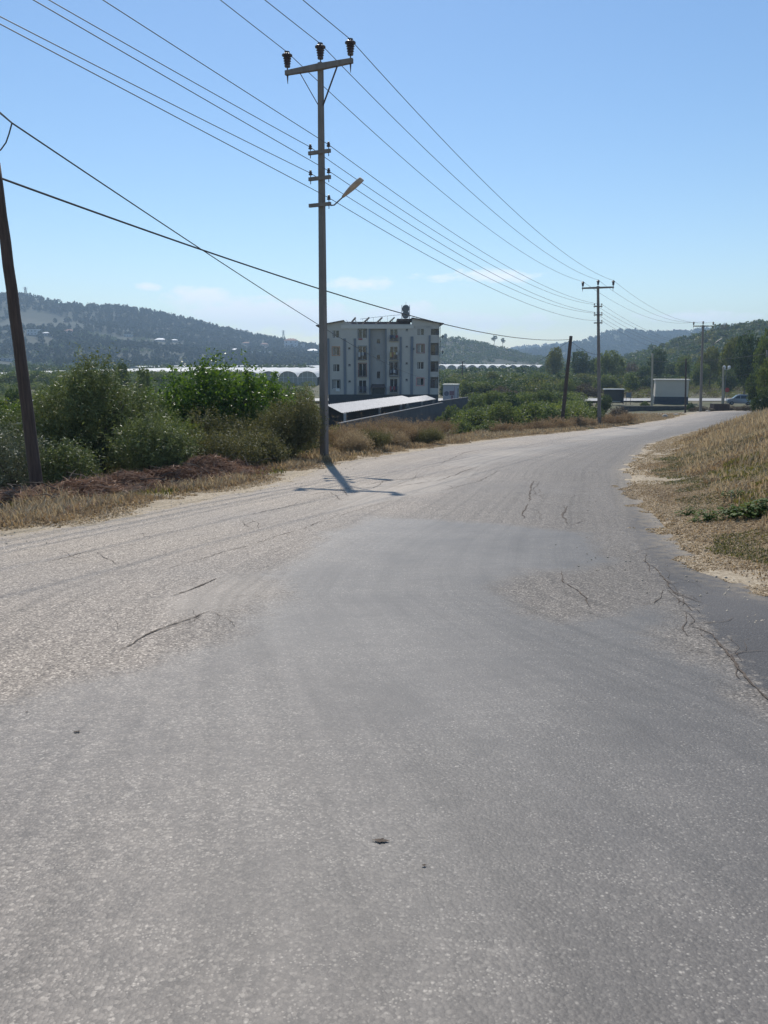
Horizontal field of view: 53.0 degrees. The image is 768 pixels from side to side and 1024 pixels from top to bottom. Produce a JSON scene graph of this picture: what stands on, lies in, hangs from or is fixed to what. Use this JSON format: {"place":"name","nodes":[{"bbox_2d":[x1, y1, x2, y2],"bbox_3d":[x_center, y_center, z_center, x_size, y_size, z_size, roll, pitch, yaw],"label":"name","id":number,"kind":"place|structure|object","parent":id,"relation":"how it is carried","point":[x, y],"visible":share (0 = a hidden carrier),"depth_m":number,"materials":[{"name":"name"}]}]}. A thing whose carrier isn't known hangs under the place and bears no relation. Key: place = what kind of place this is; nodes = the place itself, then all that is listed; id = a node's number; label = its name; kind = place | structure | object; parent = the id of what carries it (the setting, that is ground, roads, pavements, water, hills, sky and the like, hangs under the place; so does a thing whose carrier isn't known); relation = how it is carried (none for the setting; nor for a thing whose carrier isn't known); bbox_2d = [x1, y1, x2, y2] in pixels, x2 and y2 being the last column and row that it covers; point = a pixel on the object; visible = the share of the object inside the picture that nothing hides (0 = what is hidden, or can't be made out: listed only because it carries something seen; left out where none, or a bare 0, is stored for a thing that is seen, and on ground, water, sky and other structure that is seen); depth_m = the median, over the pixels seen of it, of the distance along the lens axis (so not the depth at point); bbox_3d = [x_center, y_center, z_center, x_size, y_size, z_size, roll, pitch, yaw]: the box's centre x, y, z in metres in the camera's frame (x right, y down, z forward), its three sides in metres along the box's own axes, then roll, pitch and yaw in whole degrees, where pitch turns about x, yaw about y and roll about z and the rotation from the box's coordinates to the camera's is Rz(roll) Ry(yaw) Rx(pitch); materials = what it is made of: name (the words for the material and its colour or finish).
{"place":"outdoors","nodes":[
{"label":"outdoors","id":0,"kind":"place"},
{"bbox_2d":[0,297,303,364],"bbox_3d":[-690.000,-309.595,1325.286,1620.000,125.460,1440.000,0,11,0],"label":"hill","id":1,"kind":"structure","parent":0,"point":[33,316],"depth_m":1176.48,"materials":[{"name":"green plant"}]},
{"bbox_2d":[0,328,318,365],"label":"hillside scrub","id":2,"kind":"object","parent":1,"relation":"on","point":[49,362],"visible":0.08,"depth_m":885.14,"materials":[{"name":"green plant"}]},
{"bbox_2d":[25,294,318,345],"bbox_3d":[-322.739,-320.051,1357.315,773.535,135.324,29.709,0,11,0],"label":"ridge pines","id":3,"kind":"object","parent":1,"relation":"on","point":[160,311],"visible":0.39,"depth_m":1347.50,"materials":[{"name":"green plant"}]},
{"bbox_2d":[0,292,446,365],"bbox_3d":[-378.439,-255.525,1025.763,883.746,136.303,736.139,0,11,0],"label":"hillside woodland","id":4,"kind":"object","parent":1,"relation":"on","point":[189,349],"visible":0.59,"depth_m":1046.55,"materials":[{"name":"green plant"}]},
{"bbox_2d":[0,410,767,1023],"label":"road","id":5,"kind":"structure","parent":0,"point":[450,734],"depth_m":3.56,"materials":[{"name":"grey asphalt"}]},
{"bbox_2d":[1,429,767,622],"bbox_3d":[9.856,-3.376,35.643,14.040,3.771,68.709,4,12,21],"label":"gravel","id":6,"kind":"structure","parent":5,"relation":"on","point":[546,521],"depth_m":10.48,"materials":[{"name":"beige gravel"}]},
{"bbox_2d":[0,377,767,595],"bbox_3d":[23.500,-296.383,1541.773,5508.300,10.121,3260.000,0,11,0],"label":"ground","id":7,"kind":"structure","parent":0,"point":[737,577],"depth_m":14.15,"materials":[{"name":"soil"}]},
{"bbox_2d":[0,164,42,486],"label":"wooden pole","id":8,"kind":"object","parent":7,"relation":"on","point":[28,419],"visible":0.9,"depth_m":14.80,"materials":[{"name":"brown wood"}]},
{"bbox_2d":[2,178,569,339],"bbox_3d":[4.143,-10.121,39.230,0.040,1.874,55.556,5,12,24],"label":"telephone cable","id":9,"kind":"object","parent":8,"relation":"attached to","point":[34,190],"visible":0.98,"depth_m":19.42,"materials":[{"name":"black rubber"}]},
{"bbox_2d":[0,395,69,483],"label":"scrub bush","id":10,"kind":"object","parent":7,"relation":"on","point":[15,418],"visible":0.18,"depth_m":20.25,"materials":[{"name":"green plant"}]},
{"bbox_2d":[0,408,74,489],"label":"olive bush","id":11,"kind":"object","parent":7,"relation":"on","point":[8,458],"visible":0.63,"depth_m":16.85,"materials":[{"name":"green plant"}]},
{"bbox_2d":[0,474,102,506],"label":"brush pile","id":12,"kind":"object","parent":7,"relation":"on","point":[16,493],"visible":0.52,"depth_m":14.34,"materials":[{"name":"brown plant"}]},
{"bbox_2d":[16,422,109,484],"bbox_3d":[-7.092,-1.052,16.975,1.716,1.848,2.008,-8,14,-36],"label":"olive bush","id":13,"kind":"object","parent":7,"relation":"on","point":[78,461],"visible":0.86,"depth_m":16.73,"materials":[{"name":"green plant"}]},
{"bbox_2d":[31,469,159,496],"bbox_3d":[-6.087,-0.355,14.973,3.937,0.873,2.585,0,11,0],"label":"brush pile","id":14,"kind":"object","parent":7,"relation":"on","point":[92,485],"visible":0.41,"depth_m":14.73,"materials":[{"name":"brown plant"}]},
{"bbox_2d":[17,340,174,476],"bbox_3d":[-7.830,-2.590,20.903,4.631,4.057,3.540,3,12,17],"label":"olive tree","id":15,"kind":"object","parent":7,"relation":"on","point":[74,392],"visible":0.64,"depth_m":20.50,"materials":[{"name":"green plant"}]},
{"bbox_2d":[0,368,243,387],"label":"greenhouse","id":16,"kind":"object","parent":7,"relation":"on","point":[40,376],"visible":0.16,"depth_m":227.24,"materials":[{"name":"white plastic"}]},
{"bbox_2d":[83,467,191,492],"bbox_3d":[-5.481,-0.532,15.865,4.181,0.842,2.597,0,11,0],"label":"brush pile","id":17,"kind":"object","parent":7,"relation":"on","point":[130,477],"visible":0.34,"depth_m":15.57,"materials":[{"name":"brown plant"}]},
{"bbox_2d":[92,399,207,471],"bbox_3d":[-5.732,-1.684,18.820,2.730,2.372,2.479,0,11,0],"label":"olive bush","id":18,"kind":"object","parent":7,"relation":"on","point":[158,447],"visible":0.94,"depth_m":18.61,"materials":[{"name":"green plant"}]},
{"bbox_2d":[0,363,313,372],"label":"valley trees","id":19,"kind":"object","parent":7,"relation":"on","point":[34,367],"visible":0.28,"depth_m":465.04,"materials":[{"name":"green plant"}]},
{"bbox_2d":[0,380,316,429],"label":"thicket","id":20,"kind":"object","parent":7,"relation":"on","point":[7,386],"visible":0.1,"depth_m":188.90,"materials":[{"name":"green plant"}]},
{"bbox_2d":[0,380,318,425],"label":"thicket","id":21,"kind":"object","parent":7,"relation":"on","point":[155,389],"visible":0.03,"depth_m":180.84,"materials":[{"name":"green plant"}]},
{"bbox_2d":[119,405,219,454],"bbox_3d":[-5.811,-1.987,21.010,3.314,2.342,2.546,4,12,21],"label":"scrub bush","id":22,"kind":"object","parent":7,"relation":"on","point":[181,427],"visible":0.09,"depth_m":20.57,"materials":[{"name":"green plant"}]},
{"bbox_2d":[48,367,318,384],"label":"greenhouse","id":23,"kind":"object","parent":7,"relation":"on","point":[297,375],"visible":0.2,"depth_m":256.40,"materials":[{"name":"white plastic"}]},
{"bbox_2d":[135,462,250,482],"bbox_3d":[-4.685,-0.698,16.971,4.033,0.870,2.525,4,12,18],"label":"brush pile","id":24,"kind":"object","parent":7,"relation":"on","point":[178,472],"visible":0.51,"depth_m":16.70,"materials":[{"name":"brown plant"}]},
{"bbox_2d":[115,419,279,470],"bbox_3d":[-4.894,-1.705,20.260,4.318,1.864,2.477,0,11,0],"label":"scrub bush","id":25,"kind":"object","parent":7,"relation":"on","point":[228,447],"visible":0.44,"depth_m":20.27,"materials":[{"name":"green plant"}]},
{"bbox_2d":[132,347,272,438],"bbox_3d":[-6.017,-3.247,24.777,5.584,4.013,3.994,0,11,0],"label":"leafy tree","id":26,"kind":"object","parent":7,"relation":"on","point":[206,386],"visible":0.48,"depth_m":24.32,"materials":[{"name":"green plant"}]},
{"bbox_2d":[164,451,266,476],"bbox_3d":[-4.427,-0.983,18.622,3.830,0.971,2.293,-2,11,-11],"label":"brush pile","id":27,"kind":"object","parent":7,"relation":"on","point":[224,465],"visible":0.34,"depth_m":18.38,"materials":[{"name":"brown plant"}]},
{"bbox_2d":[175,392,298,441],"bbox_3d":[-4.452,-2.387,22.974,3.919,2.485,3.064,0,11,0],"label":"scrub bush","id":28,"kind":"object","parent":7,"relation":"on","point":[217,427],"visible":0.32,"depth_m":22.75,"materials":[{"name":"green plant"}]},
{"bbox_2d":[222,413,298,464],"bbox_3d":[-3.769,-1.895,21.633,2.720,1.720,1.958,0,11,0],"label":"scrub bush","id":29,"kind":"object","parent":7,"relation":"on","point":[272,446],"visible":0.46,"depth_m":21.48,"materials":[{"name":"green plant"}]},
{"bbox_2d":[221,357,302,427],"bbox_3d":[-4.599,-3.450,26.942,4.388,3.872,3.211,0,11,0],"label":"leafy tree","id":30,"kind":"object","parent":7,"relation":"on","point":[272,388],"visible":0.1,"depth_m":26.20,"materials":[{"name":"green plant"}]},
{"bbox_2d":[226,390,312,455],"bbox_3d":[-3.668,-2.617,24.469,2.858,2.489,2.590,-3,11,-14],"label":"scrub bush","id":31,"kind":"object","parent":7,"relation":"on","point":[252,417],"visible":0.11,"depth_m":24.26,"materials":[{"name":"green plant"}]},
{"bbox_2d":[244,383,337,460],"bbox_3d":[-2.791,-2.731,23.554,2.819,2.776,2.784,7,13,32],"label":"scrub bush","id":32,"kind":"object","parent":7,"relation":"on","point":[300,434],"visible":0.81,"depth_m":23.22,"materials":[{"name":"green plant"}]},
{"bbox_2d":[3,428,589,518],"bbox_3d":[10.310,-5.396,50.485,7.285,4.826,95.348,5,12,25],"label":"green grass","id":33,"kind":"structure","parent":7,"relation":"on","point":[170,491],"depth_m":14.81,"materials":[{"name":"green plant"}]},
{"bbox_2d":[282,38,363,455],"bbox_3d":[-1.793,-7.411,23.323,2.570,12.471,0.436,5,12,25],"label":"power pole","id":34,"kind":"object","parent":7,"relation":"on","point":[320,67],"visible":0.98,"depth_m":22.90,"materials":[{"name":"concrete"}]},
{"bbox_2d":[0,16,681,349],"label":"power line","id":35,"kind":"object","parent":34,"relation":"attached to","point":[241,139],"visible":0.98,"depth_m":18.29,"materials":[{"name":"metal"}]},
{"bbox_2d":[0,24,695,356],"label":"power line","id":36,"kind":"object","parent":34,"relation":"attached to","point":[248,155],"visible":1,"depth_m":17.63,"materials":[{"name":"metal"}]},
{"bbox_2d":[33,0,683,348],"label":"power line","id":37,"kind":"object","parent":34,"relation":"attached to","point":[261,132],"visible":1,"depth_m":18.09,"materials":[{"name":"metal"}]},
{"bbox_2d":[49,0,684,343],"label":"power line","id":38,"kind":"object","parent":34,"relation":"attached to","point":[279,130],"visible":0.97,"depth_m":19.66,"materials":[{"name":"metal"}]},
{"bbox_2d":[103,0,686,342],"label":"power line","id":39,"kind":"object","parent":34,"relation":"attached to","point":[308,131],"visible":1,"depth_m":20.09,"materials":[{"name":"metal"}]},
{"bbox_2d":[220,0,669,322],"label":"power line","id":40,"kind":"object","parent":34,"relation":"attached to","point":[387,144],"visible":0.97,"depth_m":28.47,"materials":[{"name":"metal"}]},
{"bbox_2d":[265,0,702,322],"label":"power line","id":41,"kind":"object","parent":34,"relation":"attached to","point":[417,141],"visible":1,"depth_m":28.58,"materials":[{"name":"metal"}]},
{"bbox_2d":[303,0,710,322],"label":"power line","id":42,"kind":"object","parent":34,"relation":"attached to","point":[447,144],"visible":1,"depth_m":27.84,"materials":[{"name":"metal"}]},
{"bbox_2d":[317,415,366,450],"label":"dry shrub","id":43,"kind":"object","parent":7,"relation":"on","point":[333,433],"visible":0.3,"depth_m":27.82,"materials":[{"name":"brown plant"}]},
{"bbox_2d":[0,413,685,530],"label":"dry grass","id":44,"kind":"structure","parent":7,"relation":"on","point":[61,499],"depth_m":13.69,"materials":[{"name":"plant"}]},
{"bbox_2d":[330,425,379,451],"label":"dry shrub","id":45,"kind":"object","parent":7,"relation":"on","point":[358,442],"visible":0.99,"depth_m":26.86,"materials":[{"name":"brown plant"}]},
{"bbox_2d":[359,422,397,448],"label":"dry shrub","id":46,"kind":"object","parent":7,"relation":"on","point":[380,439],"visible":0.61,"depth_m":28.18,"materials":[{"name":"brown plant"}]},
{"bbox_2d":[316,305,443,405],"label":"apartment block","id":47,"kind":"structure","parent":7,"relation":"on","point":[357,374],"depth_m":134.67,"materials":[{"name":"white paint"}]},
{"bbox_2d":[328,395,434,428],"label":"open shed","id":48,"kind":"structure","parent":7,"relation":"on","point":[342,411],"depth_m":81.78,"materials":[{"name":"metal"}]},
{"bbox_2d":[354,409,419,441],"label":"dry shrub","id":49,"kind":"object","parent":7,"relation":"on","point":[400,426],"visible":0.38,"depth_m":31.83,"materials":[{"name":"brown plant"}]},
{"bbox_2d":[337,397,467,431],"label":"boundary wall","id":50,"kind":"structure","parent":7,"relation":"on","point":[420,413],"depth_m":87.41,"materials":[{"name":"grey concrete"}]},
{"bbox_2d":[415,423,447,443],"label":"dry shrub","id":51,"kind":"object","parent":7,"relation":"on","point":[430,435],"visible":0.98,"depth_m":33.76,"materials":[{"name":"green plant"}]},
{"bbox_2d":[442,384,459,399],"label":"kiosk","id":52,"kind":"object","parent":7,"relation":"on","point":[450,391],"visible":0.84,"depth_m":117.66,"materials":[{"name":"paint"}]},
{"bbox_2d":[461,407,486,427],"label":"bush","id":53,"kind":"object","parent":7,"relation":"on","point":[476,419],"visible":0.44,"depth_m":72.78,"materials":[{"name":"green plant"}]},
{"bbox_2d":[439,364,544,370],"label":"greenhouse","id":54,"kind":"object","parent":7,"relation":"on","point":[455,366],"visible":0.3,"depth_m":422.73,"materials":[{"name":"white plastic"}]},
{"bbox_2d":[486,401,515,423],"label":"bush","id":55,"kind":"object","parent":7,"relation":"on","point":[504,410],"visible":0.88,"depth_m":70.91,"materials":[{"name":"green plant"}]},
{"bbox_2d":[447,392,588,431],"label":"thicket","id":56,"kind":"object","parent":7,"relation":"on","point":[471,398],"visible":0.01,"depth_m":92.15,"materials":[{"name":"green plant"}]},
{"bbox_2d":[449,390,596,427],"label":"thicket","id":57,"kind":"object","parent":7,"relation":"on","point":[577,405],"visible":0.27,"depth_m":78.11,"materials":[{"name":"green plant"}]},
{"bbox_2d":[545,346,563,374],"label":"tree","id":58,"kind":"object","parent":7,"relation":"on","point":[553,363],"visible":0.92,"depth_m":258.71,"materials":[{"name":"green plant"}]},
{"bbox_2d":[561,336,572,425],"bbox_3d":[15.384,-10.726,65.138,0.758,8.140,0.400,2,11,12],"label":"wooden pole","id":59,"kind":"object","parent":7,"relation":"on","point":[566,379],"visible":0.87,"depth_m":64.94,"materials":[{"name":"brown wood"}]},
{"bbox_2d":[440,371,713,393],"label":"thicket","id":60,"kind":"object","parent":7,"relation":"on","point":[556,380],"visible":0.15,"depth_m":196.10,"materials":[{"name":"green plant"}]},
{"bbox_2d":[570,348,592,374],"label":"tree","id":61,"kind":"object","parent":7,"relation":"on","point":[579,365],"visible":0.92,"depth_m":265.48,"materials":[{"name":"green plant"}]},
{"bbox_2d":[581,280,614,423],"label":"power pole","id":62,"kind":"object","parent":7,"relation":"on","point":[598,306],"visible":1,"depth_m":68.29,"materials":[{"name":"concrete"}]},
{"bbox_2d":[440,370,761,394],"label":"thicket","id":63,"kind":"object","parent":7,"relation":"on","point":[501,381],"visible":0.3,"depth_m":203.78,"materials":[{"name":"green plant"}]},
{"bbox_2d":[451,330,762,374],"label":"valley trees","id":64,"kind":"object","parent":7,"relation":"on","point":[543,368],"visible":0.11,"depth_m":409.18,"materials":[{"name":"green plant"}]},
{"bbox_2d":[594,350,627,376],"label":"tree","id":65,"kind":"object","parent":7,"relation":"on","point":[608,361],"visible":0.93,"depth_m":229.97,"materials":[{"name":"green plant"}]},
{"bbox_2d":[647,347,667,377],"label":"tree","id":66,"kind":"object","parent":7,"relation":"on","point":[659,367],"visible":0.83,"depth_m":224.60,"materials":[{"name":"green plant"}]},
{"bbox_2d":[621,406,694,410],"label":"wall","id":67,"kind":"structure","parent":7,"relation":"on","point":[645,408],"depth_m":121.12,"materials":[{"name":"concrete"}]},
{"bbox_2d":[570,383,762,397],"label":"field scrub","id":68,"kind":"object","parent":7,"relation":"on","point":[697,389],"visible":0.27,"depth_m":175.79,"materials":[{"name":"green plant"}]},
{"bbox_2d":[653,379,690,403],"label":"utility building","id":69,"kind":"structure","parent":7,"relation":"on","point":[669,391],"depth_m":140.48,"materials":[{"name":"white concrete"}]},
{"bbox_2d":[674,354,692,376],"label":"tree","id":70,"kind":"object","parent":7,"relation":"on","point":[680,368],"visible":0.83,"depth_m":229.43,"materials":[{"name":"green plant"}]},
{"bbox_2d":[612,416,767,595],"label":"dry grass","id":71,"kind":"structure","parent":7,"relation":"on","point":[669,441],"depth_m":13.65,"materials":[{"name":"plant"}]},
{"bbox_2d":[689,362,710,386],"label":"tree","id":72,"kind":"object","parent":7,"relation":"on","point":[695,375],"visible":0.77,"depth_m":196.32,"materials":[{"name":"green plant"}]},
{"bbox_2d":[693,321,721,411],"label":"power pole","id":73,"kind":"object","parent":7,"relation":"on","point":[701,379],"visible":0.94,"depth_m":109.89,"materials":[{"name":"concrete"}]},
{"bbox_2d":[695,346,721,387],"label":"tree","id":74,"kind":"object","parent":7,"relation":"on","point":[714,358],"visible":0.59,"depth_m":200.15,"materials":[{"name":"green plant"}]},
{"bbox_2d":[651,428,767,514],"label":"weeds","id":75,"kind":"object","parent":7,"relation":"on","point":[681,481],"visible":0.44,"depth_m":15.97,"materials":[{"name":"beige plant"}]},
{"bbox_2d":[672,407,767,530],"bbox_3d":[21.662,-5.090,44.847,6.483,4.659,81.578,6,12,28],"label":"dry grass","id":76,"kind":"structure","parent":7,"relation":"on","point":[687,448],"depth_m":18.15,"materials":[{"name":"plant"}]},
{"bbox_2d":[717,368,737,393],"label":"tree","id":77,"kind":"object","parent":7,"relation":"on","point":[731,383],"visible":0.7,"depth_m":168.70,"materials":[{"name":"green plant"}]},
{"bbox_2d":[717,336,741,380],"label":"tree","id":78,"kind":"object","parent":7,"relation":"on","point":[726,354],"visible":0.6,"depth_m":175.38,"materials":[{"name":"green plant"}]},
{"bbox_2d":[706,527,767,564],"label":"green grass","id":79,"kind":"structure","parent":7,"relation":"on","point":[720,546],"depth_m":8.75,"materials":[{"name":"green plant"}]},
{"bbox_2d":[708,448,767,517],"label":"green grass","id":80,"kind":"structure","parent":7,"relation":"on","point":[729,463],"depth_m":14.48,"materials":[{"name":"green plant"}]},
{"bbox_2d":[731,327,760,393],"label":"tree","id":81,"kind":"object","parent":7,"relation":"on","point":[744,367],"visible":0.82,"depth_m":146.18,"materials":[{"name":"green plant"}]},
{"bbox_2d":[730,502,767,517],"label":"leafy weed","id":82,"kind":"object","parent":7,"relation":"on","point":[752,513],"visible":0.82,"depth_m":10.47,"materials":[{"name":"green plant"}]},
{"bbox_2d":[743,370,764,411],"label":"tree","id":83,"kind":"object","parent":7,"relation":"on","point":[750,389],"visible":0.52,"depth_m":104.37,"materials":[{"name":"green plant"}]},
{"bbox_2d":[749,387,767,412],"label":"bush","id":84,"kind":"object","parent":7,"relation":"on","point":[762,400],"visible":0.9,"depth_m":83.02,"materials":[{"name":"green plant"}]},
{"bbox_2d":[752,328,767,373],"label":"tree","id":85,"kind":"object","parent":7,"relation":"on","point":[762,345],"visible":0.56,"depth_m":126.06,"materials":[{"name":"green plant"}]},
{"bbox_2d":[756,358,767,396],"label":"tree","id":86,"kind":"object","parent":7,"relation":"on","point":[763,372],"visible":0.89,"depth_m":90.38,"materials":[{"name":"green plant"}]},
{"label":"utility pole","id":87,"kind":"object","parent":7,"relation":"on","visible":0},
{"bbox_2d":[0,112,450,379],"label":"telephone cable","id":88,"kind":"object","parent":87,"relation":"attached to","point":[6,118],"visible":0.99,"depth_m":16.93,"materials":[{"name":"black rubber"}]},
{"bbox_2d":[0,0,767,347],"label":"sky","id":89,"kind":"structure","parent":0,"point":[631,135],"materials":[{"name":"blue"}]},
{"bbox_2d":[312,339,542,364],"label":"hill","id":90,"kind":"structure","parent":0,"point":[500,361],"depth_m":833.39,"materials":[{"name":"green plant"}]},
{"bbox_2d":[439,336,571,364],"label":"terraced hill scrub","id":91,"kind":"object","parent":90,"relation":"on","point":[491,352],"visible":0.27,"depth_m":864.69,"materials":[{"name":"green plant"}]},
{"bbox_2d":[532,332,693,355],"bbox_3d":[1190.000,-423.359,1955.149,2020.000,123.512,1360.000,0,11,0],"label":"hill","id":92,"kind":"structure","parent":0,"point":[615,337],"depth_m":1866.09,"materials":[{"name":"green plant"}]},
{"bbox_2d":[518,322,749,360],"bbox_3d":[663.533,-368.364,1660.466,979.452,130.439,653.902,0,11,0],"label":"hill woodland","id":93,"kind":"object","parent":92,"relation":"on","point":[621,346],"visible":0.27,"depth_m":1804.80,"materials":[{"name":"green plant"}]},
{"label":"hill","id":94,"kind":"structure","parent":0,"visible":0},
{"bbox_2d":[584,319,767,372],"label":"hill woodland","id":95,"kind":"object","parent":94,"relation":"on","point":[728,334],"visible":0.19,"depth_m":441.90,"materials":[{"name":"green plant"}]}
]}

